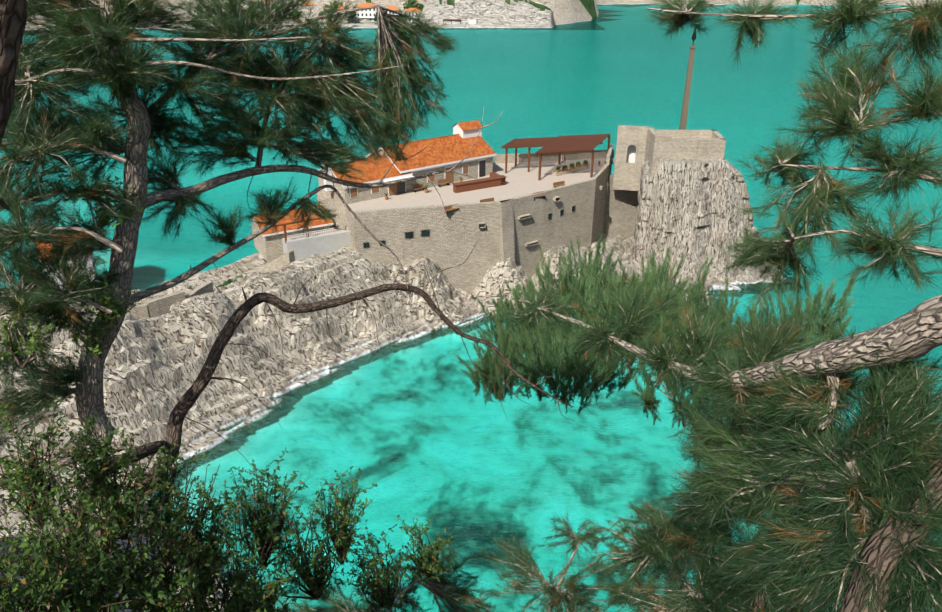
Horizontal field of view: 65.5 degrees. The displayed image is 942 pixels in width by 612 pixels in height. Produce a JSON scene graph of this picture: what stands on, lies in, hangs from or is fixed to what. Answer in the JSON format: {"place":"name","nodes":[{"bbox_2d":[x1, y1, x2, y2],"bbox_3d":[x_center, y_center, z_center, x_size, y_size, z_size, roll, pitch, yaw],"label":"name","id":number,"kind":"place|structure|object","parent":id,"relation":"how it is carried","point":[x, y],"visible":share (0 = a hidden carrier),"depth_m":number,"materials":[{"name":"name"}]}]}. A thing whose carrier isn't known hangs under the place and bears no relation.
{"place":"outdoors","nodes":[
{"label":"outdoors","id":0,"kind":"place"},
{"bbox_2d":[139,0,553,28],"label":"headland terrain","id":1,"kind":"structure","parent":0,"point":[507,14],"depth_m":464.46,"materials":[{"name":"grey stone"}]},
{"bbox_2d":[145,0,423,21],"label":"tree crowns","id":2,"kind":"object","parent":1,"relation":"on","point":[412,3],"visible":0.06,"depth_m":471.09,"materials":[{"name":"green plant"}]},
{"bbox_2d":[254,1,475,27],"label":"distant houses","id":3,"kind":"structure","parent":1,"relation":"on","point":[369,14],"depth_m":468.66,"materials":[{"name":"white paint"}]},
{"bbox_2d":[0,0,940,611],"bbox_3d":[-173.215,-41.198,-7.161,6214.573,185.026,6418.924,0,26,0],"label":"terrain","id":4,"kind":"structure","parent":0,"point":[152,368],"depth_m":85.66,"materials":[{"name":"stone"}]},
{"bbox_2d":[0,120,725,323],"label":"fortress","id":5,"kind":"structure","parent":4,"relation":"on","point":[520,208],"depth_m":104.08,"materials":[{"name":"beige stone"}]},
{"bbox_2d":[679,29,695,129],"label":"flagpole","id":6,"kind":"object","parent":5,"relation":"on","point":[684,113],"visible":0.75,"depth_m":110.34,"materials":[{"name":"brown metal"}]},
{"bbox_2d":[0,0,941,611],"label":"pine","id":7,"kind":"object","parent":4,"relation":"on","point":[686,526],"depth_m":4.70,"materials":[{"name":"green plant"}]},
{"bbox_2d":[453,232,859,433],"bbox_3d":[4.314,0.701,19.681,9.498,7.132,15.530,0,26,0],"label":"pine foliage","id":8,"kind":"object","parent":7,"relation":"attached to","point":[508,345],"visible":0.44,"depth_m":16.83,"materials":[{"name":"green plant"}]},
{"bbox_2d":[629,152,781,289],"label":"crag rock","id":9,"kind":"object","parent":4,"relation":"on","point":[684,206],"visible":0.75,"depth_m":107.38,"materials":[{"name":"grey stone"}]},
{"bbox_2d":[0,0,941,611],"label":"dark twigs","id":10,"kind":"object","parent":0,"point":[12,30],"visible":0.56,"depth_m":4.63,"materials":[{"name":"brown plant"}]},
{"bbox_2d":[0,175,454,611],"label":"shrub leaves","id":11,"kind":"object","parent":10,"relation":"attached to","point":[66,577],"visible":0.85,"depth_m":4.50,"materials":[{"name":"green plant"}]},
{"bbox_2d":[0,4,941,611],"bbox_3d":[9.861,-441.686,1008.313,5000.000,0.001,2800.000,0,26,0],"label":"sea water","id":12,"kind":"structure","parent":0,"point":[414,428],"depth_m":92.26,"materials":[{"name":"teal liquid"}]}
]}

